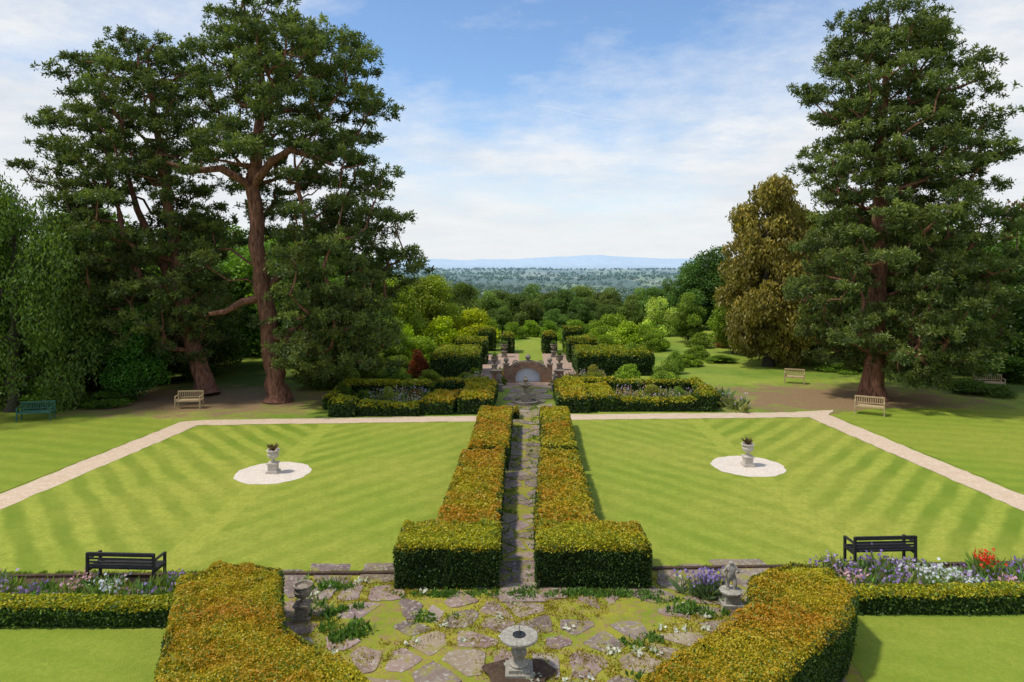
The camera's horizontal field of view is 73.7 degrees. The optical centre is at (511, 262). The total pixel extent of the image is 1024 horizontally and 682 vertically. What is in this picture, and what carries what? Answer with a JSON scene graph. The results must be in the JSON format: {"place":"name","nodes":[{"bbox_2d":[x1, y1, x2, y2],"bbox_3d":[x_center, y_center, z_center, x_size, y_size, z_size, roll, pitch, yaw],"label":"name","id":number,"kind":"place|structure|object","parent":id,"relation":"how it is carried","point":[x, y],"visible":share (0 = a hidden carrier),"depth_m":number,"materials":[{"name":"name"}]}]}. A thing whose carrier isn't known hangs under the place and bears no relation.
{"place":"outdoors","nodes":[
{"label":"outdoors","id":0,"kind":"place"},
{"bbox_2d":[0,630,164,681],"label":"lawn","id":1,"kind":"structure","parent":0,"point":[79,655],"depth_m":13.00,"materials":[{"name":"plant"}]},
{"bbox_2d":[0,417,177,492],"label":"lawn","id":2,"kind":"structure","parent":0,"point":[32,449],"depth_m":28.69,"materials":[{"name":"plant"}]},
{"bbox_2d":[16,400,55,421],"bbox_3d":[-22.602,7.060,32.410,1.500,0.860,0.520,0,0,-11],"label":"green garden bench","id":3,"kind":"object","parent":2,"relation":"on","point":[22,411],"visible":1,"depth_m":32.51,"materials":[{"name":"paint"}]},
{"bbox_2d":[0,420,202,508],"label":"gravel path","id":4,"kind":"structure","parent":0,"point":[23,492],"depth_m":25.14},
{"bbox_2d":[0,422,475,573],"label":"lawn","id":5,"kind":"structure","parent":0,"point":[358,495],"depth_m":21.37,"materials":[{"name":"plant"}]},
{"bbox_2d":[233,462,311,483],"bbox_3d":[-8.498,7.483,24.313,2.622,0.001,2.614,0,0,0],"label":"gravel circle","id":6,"kind":"object","parent":5,"relation":"on","point":[289,471],"visible":0.94,"depth_m":24.07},
{"bbox_2d":[191,412,812,424],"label":"gravel path","id":7,"kind":"structure","parent":0,"point":[473,418],"depth_m":32.68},
{"bbox_2d":[0,255,1023,629],"bbox_3d":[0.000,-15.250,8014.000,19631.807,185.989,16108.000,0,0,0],"label":"ground","id":8,"kind":"structure","parent":0,"point":[244,393],"depth_m":39.94,"materials":[{"name":"plant"}]},
{"bbox_2d":[0,171,111,413],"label":"weeping birch tree","id":9,"kind":"object","parent":8,"relation":"on","point":[48,286],"visible":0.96,"depth_m":34.12,"materials":[{"name":"green plant"}]},
{"bbox_2d":[48,304,117,388],"bbox_3d":[-24.960,5.185,40.970,5.480,5.880,4.966,0,0,27],"label":"broadleaf tree","id":10,"kind":"object","parent":8,"relation":"on","point":[97,380],"visible":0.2,"depth_m":39.45,"materials":[{"name":"green plant"}]},
{"bbox_2d":[0,592,173,628],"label":"box hedge","id":11,"kind":"object","parent":8,"relation":"on","point":[111,611],"visible":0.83,"depth_m":14.05,"materials":[{"name":"green plant"}]},
{"bbox_2d":[8,577,169,584],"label":"flower bed soil","id":12,"kind":"structure","parent":8,"relation":"on","point":[132,579],"depth_m":16.12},
{"bbox_2d":[0,565,203,600],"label":"flower border","id":13,"kind":"object","parent":12,"relation":"on","point":[117,585],"visible":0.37,"depth_m":15.28,"materials":[{"name":"multicoloured plant"}]},
{"bbox_2d":[85,550,166,578],"bbox_3d":[-9.001,7.085,15.940,1.650,0.810,0.520,0,0,3],"label":"park bench","id":14,"kind":"object","parent":12,"relation":"on","point":[154,564],"visible":0.96,"depth_m":15.71,"materials":[{"name":"black paint"}]},
{"bbox_2d":[63,389,137,408],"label":"shrub","id":15,"kind":"object","parent":8,"relation":"on","point":[100,401],"visible":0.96,"depth_m":35.32,"materials":[{"name":"green plant"}]},
{"bbox_2d":[2,24,243,395],"bbox_3d":[-21.583,-2.593,38.741,12.207,20.613,10.333,0,0,0],"label":"pine tree","id":16,"kind":"object","parent":8,"relation":"on","point":[127,253],"visible":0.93,"depth_m":37.03,"materials":[{"name":"green plant"}]},
{"bbox_2d":[91,304,173,399],"bbox_3d":[-20.658,4.931,37.312,3.963,5.298,3.741,0,0,9],"label":"broadleaf tree","id":17,"kind":"object","parent":8,"relation":"on","point":[129,373],"visible":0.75,"depth_m":36.41,"materials":[{"name":"green plant"}]},
{"bbox_2d":[135,222,252,339],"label":"broadleaf tree","id":18,"kind":"object","parent":8,"relation":"on","point":[229,265],"visible":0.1,"depth_m":54.66,"materials":[{"name":"green plant"}]},
{"bbox_2d":[144,245,251,362],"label":"broadleaf tree","id":19,"kind":"object","parent":8,"relation":"on","point":[245,315],"visible":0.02,"depth_m":48.21,"materials":[{"name":"green plant"}]},
{"bbox_2d":[154,278,249,379],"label":"broadleaf tree","id":20,"kind":"object","parent":8,"relation":"on","point":[222,351],"visible":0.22,"depth_m":44.34,"materials":[{"name":"green plant"}]},
{"bbox_2d":[229,227,343,358],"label":"broadleaf tree","id":21,"kind":"object","parent":8,"relation":"on","point":[253,340],"visible":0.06,"depth_m":54.86,"materials":[{"name":"green plant"}]},
{"bbox_2d":[248,256,347,367],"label":"broadleaf tree","id":22,"kind":"object","parent":8,"relation":"on","point":[282,282],"visible":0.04,"depth_m":48.84,"materials":[{"name":"green plant"}]},
{"bbox_2d":[166,0,437,403],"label":"pine tree","id":23,"kind":"object","parent":8,"relation":"on","point":[343,332],"visible":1,"depth_m":35.16,"materials":[{"name":"green plant"}]},
{"bbox_2d":[291,354,358,390],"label":"broadleaf tree","id":24,"kind":"object","parent":8,"relation":"on","point":[327,384],"visible":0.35,"depth_m":40.33,"materials":[{"name":"green plant"}]},
{"bbox_2d":[327,394,359,416],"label":"box hedge","id":25,"kind":"object","parent":8,"relation":"on","point":[339,405],"visible":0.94,"depth_m":33.09,"materials":[{"name":"green plant"}]},
{"bbox_2d":[355,398,419,416],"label":"box hedge","id":26,"kind":"object","parent":8,"relation":"on","point":[366,407],"visible":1,"depth_m":33.29,"materials":[{"name":"green plant"}]},
{"bbox_2d":[344,378,434,396],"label":"box hedge","id":27,"kind":"object","parent":8,"relation":"on","point":[358,385],"visible":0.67,"depth_m":38.02,"materials":[{"name":"green plant"}]},
{"bbox_2d":[375,317,415,361],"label":"broadleaf tree","id":28,"kind":"object","parent":8,"relation":"on","point":[401,347],"visible":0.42,"depth_m":47.33,"materials":[{"name":"green plant"}]},
{"bbox_2d":[362,384,431,402],"bbox_3d":[-6.063,7.035,35.929,3.429,0.988,4.680,0,0,0],"label":"flower border","id":29,"kind":"object","parent":8,"relation":"on","point":[404,396],"visible":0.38,"depth_m":36.30,"materials":[{"name":"purple plant"}]},
{"bbox_2d":[373,274,425,335],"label":"broadleaf tree","id":30,"kind":"object","parent":8,"relation":"on","point":[404,306],"visible":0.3,"depth_m":54.30,"materials":[{"name":"green plant"}]},
{"bbox_2d":[393,336,437,367],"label":"shrub","id":31,"kind":"object","parent":8,"relation":"on","point":[426,345],"visible":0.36,"depth_m":48.86,"materials":[{"name":"green plant"}]},
{"bbox_2d":[406,349,429,378],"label":"maroon shrub","id":32,"kind":"object","parent":8,"relation":"on","point":[418,363],"visible":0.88,"depth_m":43.82,"materials":[{"name":"red plant"}]},
{"bbox_2d":[408,273,463,343],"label":"broadleaf tree","id":33,"kind":"object","parent":8,"relation":"on","point":[433,304],"visible":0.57,"depth_m":60.66,"materials":[{"name":"green plant"}]},
{"bbox_2d":[417,316,457,353],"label":"golden shrub","id":34,"kind":"object","parent":8,"relation":"on","point":[438,331],"visible":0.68,"depth_m":55.38,"materials":[{"name":"green plant"}]},
{"bbox_2d":[419,388,462,414],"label":"clipped yew hedge","id":35,"kind":"object","parent":8,"relation":"on","point":[439,401],"visible":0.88,"depth_m":33.62,"materials":[{"name":"green plant"}]},
{"bbox_2d":[429,343,482,377],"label":"tall yew hedge","id":36,"kind":"object","parent":8,"relation":"on","point":[450,360],"visible":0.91,"depth_m":43.54,"materials":[{"name":"green plant"}]},
{"bbox_2d":[435,376,489,389],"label":"clipped yew hedge","id":37,"kind":"object","parent":8,"relation":"on","point":[450,383],"visible":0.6,"depth_m":38.72,"materials":[{"name":"green plant"}]},
{"bbox_2d":[449,282,479,315],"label":"broadleaf tree","id":38,"kind":"object","parent":8,"relation":"on","point":[459,290],"visible":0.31,"depth_m":81.33,"materials":[{"name":"green plant"}]},
{"bbox_2d":[454,334,488,363],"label":"tall yew hedge","id":39,"kind":"object","parent":8,"relation":"on","point":[461,339],"visible":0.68,"depth_m":50.16,"materials":[{"name":"green plant"}]},
{"bbox_2d":[437,445,506,525],"bbox_3d":[-1.091,6.959,20.653,1.857,1.162,7.175,0,0,0],"label":"clipped yew hedge","id":40,"kind":"object","parent":8,"relation":"on","point":[475,491],"visible":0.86,"depth_m":20.00,"materials":[{"name":"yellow plant"}]},
{"bbox_2d":[450,306,500,343],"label":"golden shrub","id":41,"kind":"object","parent":8,"relation":"on","point":[472,324],"visible":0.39,"depth_m":61.07,"materials":[{"name":"green plant"}]},
{"bbox_2d":[457,379,497,414],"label":"clipped yew hedge","id":42,"kind":"object","parent":8,"relation":"on","point":[473,396],"visible":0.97,"depth_m":33.87,"materials":[{"name":"green plant"}]},
{"bbox_2d":[467,405,513,470],"bbox_3d":[-0.778,6.944,27.785,1.743,1.217,6.963,0,0,0],"label":"clipped yew hedge","id":43,"kind":"object","parent":8,"relation":"on","point":[493,427],"visible":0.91,"depth_m":26.69,"materials":[{"name":"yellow plant"}]},
{"bbox_2d":[476,291,506,319],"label":"broadleaf tree","id":44,"kind":"object","parent":8,"relation":"on","point":[489,306],"visible":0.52,"depth_m":78.44,"materials":[{"name":"green plant"}]},
{"bbox_2d":[3,561,1022,577],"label":"lawn edging","id":45,"kind":"object","parent":8,"relation":"on","point":[311,573],"visible":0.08,"depth_m":16.35,"materials":[{"name":"stone"}]},
{"bbox_2d":[511,300,545,327],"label":"broadleaf tree","id":46,"kind":"object","parent":8,"relation":"on","point":[535,313],"visible":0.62,"depth_m":74.33,"materials":[{"name":"green plant"}]},
{"bbox_2d":[383,267,680,301],"bbox_3d":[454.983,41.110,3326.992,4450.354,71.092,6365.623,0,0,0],"label":"distant woodland","id":47,"kind":"object","parent":8,"relation":"on","point":[507,288],"visible":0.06,"depth_m":2750.86,"materials":[{"name":"green plant"}]},
{"bbox_2d":[541,288,576,320],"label":"broadleaf tree","id":48,"kind":"object","parent":8,"relation":"on","point":[563,298],"visible":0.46,"depth_m":78.97,"materials":[{"name":"green plant"}]},
{"bbox_2d":[532,446,598,550],"bbox_3d":[1.455,6.964,20.633,1.879,1.154,7.209,0,0,0],"label":"clipped yew hedge","id":49,"kind":"object","parent":8,"relation":"on","point":[562,492],"visible":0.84,"depth_m":19.73,"materials":[{"name":"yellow plant"}]},
{"bbox_2d":[552,378,590,412],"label":"clipped yew hedge","id":50,"kind":"object","parent":8,"relation":"on","point":[572,394],"visible":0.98,"depth_m":34.25,"materials":[{"name":"green plant"}]},
{"bbox_2d":[565,297,595,326],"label":"broadleaf tree","id":51,"kind":"object","parent":8,"relation":"on","point":[580,311],"visible":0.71,"depth_m":74.45,"materials":[{"name":"green plant"}]},
{"bbox_2d":[565,334,597,362],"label":"tall yew hedge","id":52,"kind":"object","parent":8,"relation":"on","point":[591,340],"visible":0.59,"depth_m":51.22,"materials":[{"name":"green plant"}]},
{"bbox_2d":[583,381,620,411],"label":"clipped yew hedge","id":53,"kind":"object","parent":8,"relation":"on","point":[604,395],"visible":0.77,"depth_m":34.32,"materials":[{"name":"green plant"}]},
{"bbox_2d":[587,312,627,339],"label":"shrub","id":54,"kind":"object","parent":8,"relation":"on","point":[602,327],"visible":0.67,"depth_m":65.20,"materials":[{"name":"green plant"}]},
{"bbox_2d":[571,343,655,375],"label":"tall yew hedge","id":55,"kind":"object","parent":8,"relation":"on","point":[609,360],"visible":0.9,"depth_m":45.25,"materials":[{"name":"green plant"}]},
{"bbox_2d":[605,321,643,345],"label":"shrub","id":56,"kind":"object","parent":8,"relation":"on","point":[626,333],"visible":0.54,"depth_m":54.49,"materials":[{"name":"green plant"}]},
{"bbox_2d":[616,299,645,325],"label":"broadleaf tree","id":57,"kind":"object","parent":8,"relation":"on","point":[629,310],"visible":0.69,"depth_m":75.20,"materials":[{"name":"green plant"}]},
{"bbox_2d":[615,382,692,399],"bbox_3d":[7.784,7.074,36.612,5.015,1.038,4.166,0,0,0],"label":"flower border","id":58,"kind":"object","parent":8,"relation":"on","point":[625,392],"visible":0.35,"depth_m":36.59,"materials":[{"name":"purple plant"}]},
{"bbox_2d":[642,332,670,352],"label":"shrub","id":59,"kind":"object","parent":8,"relation":"on","point":[654,341],"visible":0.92,"depth_m":57.56,"materials":[{"name":"green plant"}]},
{"bbox_2d":[613,376,702,392],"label":"box hedge","id":60,"kind":"object","parent":8,"relation":"on","point":[682,383],"visible":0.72,"depth_m":38.69,"materials":[{"name":"green plant"}]},
{"bbox_2d":[619,395,697,411],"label":"box hedge","id":61,"kind":"object","parent":8,"relation":"on","point":[662,404],"visible":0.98,"depth_m":34.28,"materials":[{"name":"green plant"}]},
{"bbox_2d":[640,296,677,336],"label":"flowering shrub","id":62,"kind":"object","parent":8,"relation":"on","point":[660,320],"visible":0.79,"depth_m":69.49,"materials":[{"name":"green plant"}]},
{"bbox_2d":[649,359,680,378],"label":"shrub","id":63,"kind":"object","parent":8,"relation":"on","point":[670,366],"visible":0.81,"depth_m":42.18,"materials":[{"name":"green plant"}]},
{"bbox_2d":[670,292,707,339],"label":"broadleaf tree","id":64,"kind":"object","parent":8,"relation":"on","point":[685,319],"visible":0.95,"depth_m":63.45,"materials":[{"name":"green plant"}]},
{"bbox_2d":[665,260,718,324],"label":"broadleaf tree","id":65,"kind":"object","parent":8,"relation":"on","point":[690,282],"visible":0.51,"depth_m":77.02,"materials":[{"name":"green plant"}]},
{"bbox_2d":[691,389,717,411],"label":"box hedge","id":66,"kind":"object","parent":8,"relation":"on","point":[706,399],"visible":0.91,"depth_m":34.26,"materials":[{"name":"green plant"}]},
{"bbox_2d":[678,245,731,328],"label":"broadleaf tree","id":67,"kind":"object","parent":8,"relation":"on","point":[709,267],"visible":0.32,"depth_m":78.26,"materials":[{"name":"green plant"}]},
{"bbox_2d":[705,303,738,353],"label":"broadleaf tree","id":68,"kind":"object","parent":8,"relation":"on","point":[717,322],"visible":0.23,"depth_m":55.80,"materials":[{"name":"green plant"}]},
{"bbox_2d":[705,382,753,412],"bbox_3d":[11.409,7.029,36.628,1.813,0.978,6.121,0,0,0],"label":"flower border","id":69,"kind":"object","parent":8,"relation":"on","point":[741,406],"visible":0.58,"depth_m":34.87,"materials":[{"name":"green plant"}]},
{"bbox_2d":[713,172,825,367],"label":"golden cypress tree","id":70,"kind":"object","parent":8,"relation":"on","point":[750,309],"visible":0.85,"depth_m":48.07,"materials":[{"name":"green plant"}]},
{"bbox_2d":[753,207,838,360],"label":"golden cypress tree","id":71,"kind":"object","parent":8,"relation":"on","point":[808,223],"visible":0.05,"depth_m":50.72,"materials":[{"name":"green plant"}]},
{"bbox_2d":[782,0,1023,401],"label":"pine tree","id":72,"kind":"object","parent":8,"relation":"on","point":[900,207],"visible":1,"depth_m":35.22,"materials":[{"name":"green plant"}]},
{"bbox_2d":[850,580,1023,616],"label":"box hedge","id":73,"kind":"object","parent":8,"relation":"on","point":[998,598],"visible":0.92,"depth_m":14.56,"materials":[{"name":"green plant"}]},
{"bbox_2d":[947,378,1016,398],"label":"shrub","id":74,"kind":"object","parent":8,"relation":"on","point":[979,387],"visible":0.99,"depth_m":38.98,"materials":[{"name":"green plant"}]},
{"bbox_2d":[961,198,1023,361],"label":"broadleaf tree","id":75,"kind":"object","parent":8,"relation":"on","point":[998,249],"visible":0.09,"depth_m":48.56,"materials":[{"name":"green plant"}]},
{"bbox_2d":[968,256,1023,360],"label":"broadleaf tree","id":76,"kind":"object","parent":8,"relation":"on","point":[1017,347],"visible":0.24,"depth_m":45.22,"materials":[{"name":"green plant"}]},
{"bbox_2d":[969,354,1023,383],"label":"shrub","id":77,"kind":"object","parent":8,"relation":"on","point":[1015,372],"visible":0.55,"depth_m":42.49,"materials":[{"name":"green plant"}]},
{"bbox_2d":[0,0,1023,259],"label":"sky","id":78,"kind":"structure","parent":0,"point":[527,128],"materials":[{"name":"blue"}]},
{"bbox_2d":[476,387,567,602],"bbox_3d":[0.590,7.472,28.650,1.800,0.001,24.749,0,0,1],"label":"stone path","id":79,"kind":"structure","parent":0,"point":[518,508],"depth_m":21.87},
{"bbox_2d":[490,395,539,594],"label":"grass weeds","id":80,"kind":"object","parent":79,"relation":"on","point":[529,467],"depth_m":23.43,"materials":[{"name":"green plant"}]},
{"bbox_2d":[480,354,574,387],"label":"terrace paving","id":81,"kind":"structure","parent":0,"point":[567,367],"depth_m":49.06,"materials":[{"name":"stone"}]},
{"bbox_2d":[491,354,564,381],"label":"brick garden arch","id":82,"kind":"structure","parent":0,"point":[532,370],"depth_m":42.60,"materials":[{"name":"brick"}]},
{"bbox_2d":[518,342,542,362],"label":"lawn","id":83,"kind":"structure","parent":0,"point":[533,350],"depth_m":57.91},
{"bbox_2d":[284,570,864,681],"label":"patio ground","id":84,"kind":"structure","parent":0,"point":[386,616],"depth_m":14.01,"materials":[{"name":"plant"}]},
{"bbox_2d":[154,559,370,681],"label":"clipped yew hedge","id":85,"kind":"object","parent":84,"relation":"on","point":[226,622],"visible":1,"depth_m":11.68,"materials":[{"name":"green plant"}]},
{"bbox_2d":[292,595,367,618],"bbox_3d":[-4.041,7.370,14.568,1.702,0.264,0.978,0,0,12],"label":"leafy plant","id":86,"kind":"object","parent":84,"relation":"on","point":[330,611],"visible":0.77,"depth_m":14.70,"materials":[{"name":"green plant"}]},
{"bbox_2d":[317,612,375,648],"bbox_3d":[-3.399,7.385,13.922,1.042,0.248,1.159,0,0,-38],"label":"leafy plant","id":87,"kind":"object","parent":84,"relation":"on","point":[349,631],"visible":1,"depth_m":13.80,"materials":[{"name":"green plant"}]},
{"bbox_2d":[388,586,501,598],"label":"leafy plant","id":88,"kind":"object","parent":84,"relation":"on","point":[450,592],"visible":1,"depth_m":15.38,"materials":[{"name":"green plant"}]},
{"bbox_2d":[392,518,503,589],"bbox_3d":[-1.482,6.920,16.388,2.572,1.212,1.721,0,0,0],"label":"clipped yew hedge","id":89,"kind":"object","parent":84,"relation":"on","point":[451,554],"visible":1,"depth_m":15.70,"materials":[{"name":"green plant"}]},
{"bbox_2d":[287,573,744,681],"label":"grass weeds","id":90,"kind":"object","parent":84,"relation":"on","point":[685,629],"depth_m":13.90,"materials":[{"name":"green plant"}]},
{"bbox_2d":[481,658,556,681],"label":"soil patch","id":91,"kind":"object","parent":84,"relation":"on","point":[540,668],"visible":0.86,"depth_m":12.41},
{"bbox_2d":[500,625,537,678],"bbox_3d":[0.130,7.085,12.450,0.700,0.790,0.700,0,0,0],"label":"stone sundial","id":92,"kind":"object","parent":91,"relation":"on","point":[519,639],"visible":1,"depth_m":12.34,"materials":[{"name":"grey stone"}]},
{"bbox_2d":[283,559,846,681],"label":"paving stones","id":93,"kind":"object","parent":84,"relation":"on","point":[462,661],"visible":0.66,"depth_m":14.00,"materials":[{"name":"stone"}]},
{"bbox_2d":[291,579,313,622],"bbox_3d":[-4.400,7.125,14.350,0.421,0.725,0.421,0,0,0],"label":"stone urn","id":94,"kind":"object","parent":93,"relation":"on","point":[301,607],"visible":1,"depth_m":14.22,"materials":[{"name":"grey stone"}]},
{"bbox_2d":[532,518,652,589],"bbox_3d":[1.864,6.921,16.385,2.793,1.213,1.744,0,0,0],"label":"clipped yew hedge","id":95,"kind":"object","parent":84,"relation":"on","point":[598,554],"visible":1,"depth_m":15.70,"materials":[{"name":"green plant"}]},
{"bbox_2d":[543,585,654,600],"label":"leafy plant","id":96,"kind":"object","parent":84,"relation":"on","point":[584,591],"visible":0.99,"depth_m":15.37,"materials":[{"name":"green plant"}]},
{"bbox_2d":[665,598,730,618],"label":"leafy plant","id":97,"kind":"object","parent":84,"relation":"on","point":[690,607],"visible":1,"depth_m":14.59,"materials":[{"name":"green plant"}]},
{"bbox_2d":[665,567,732,600],"bbox_3d":[4.268,7.170,15.318,1.571,0.660,1.128,0,0,0],"label":"lavender plant","id":98,"kind":"object","parent":84,"relation":"on","point":[707,588],"visible":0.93,"depth_m":15.25,"materials":[{"name":"purple plant"}]},
{"bbox_2d":[717,561,744,609],"bbox_3d":[4.780,7.003,14.900,0.500,0.974,0.500,0,0,0],"label":"cherub statue","id":99,"kind":"object","parent":84,"relation":"on","point":[731,594],"visible":1,"depth_m":14.83,"materials":[{"name":"stone"}]},
{"bbox_2d":[639,561,859,681],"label":"clipped yew hedge","id":100,"kind":"object","parent":84,"relation":"on","point":[792,623],"visible":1,"depth_m":11.81,"materials":[{"name":"green plant"}]},
{"bbox_2d":[572,417,1023,565],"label":"lawn","id":101,"kind":"structure","parent":0,"point":[673,491],"depth_m":21.83,"materials":[{"name":"plant"}]},
{"bbox_2d":[539,405,578,449],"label":"clipped yew hedge","id":102,"kind":"object","parent":101,"relation":"on","point":[556,429],"visible":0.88,"depth_m":26.96,"materials":[{"name":"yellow plant"}]},
{"bbox_2d":[710,456,785,476],"bbox_3d":[8.672,7.483,25.113,2.622,0.001,2.614,0,0,0],"label":"gravel circle","id":103,"kind":"object","parent":101,"relation":"on","point":[763,467],"visible":0.94,"depth_m":24.90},
{"bbox_2d":[843,534,916,563],"bbox_3d":[9.101,7.085,16.890,1.600,0.810,0.520,0,0,-3],"label":"park bench","id":104,"kind":"object","parent":101,"relation":"on","point":[855,547],"visible":0.91,"depth_m":16.66,"materials":[{"name":"black paint"}]},
{"bbox_2d":[799,410,1023,510],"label":"gravel path","id":105,"kind":"structure","parent":0,"point":[996,491],"depth_m":25.65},
{"bbox_2d":[829,408,1023,494],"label":"lawn","id":106,"kind":"structure","parent":0,"point":[987,443],"depth_m":29.69,"materials":[{"name":"plant"}]},
{"bbox_2d":[851,617,1023,681],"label":"lawn","id":107,"kind":"structure","parent":0,"point":[938,649],"depth_m":13.20,"materials":[{"name":"plant"}]},
{"label":"flower bed soil","id":108,"kind":"structure","parent":0,"visible":0},
{"bbox_2d":[801,542,1023,588],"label":"flower border","id":109,"kind":"object","parent":108,"relation":"on","point":[988,567],"visible":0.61,"depth_m":15.86,"materials":[{"name":"multicoloured plant"}]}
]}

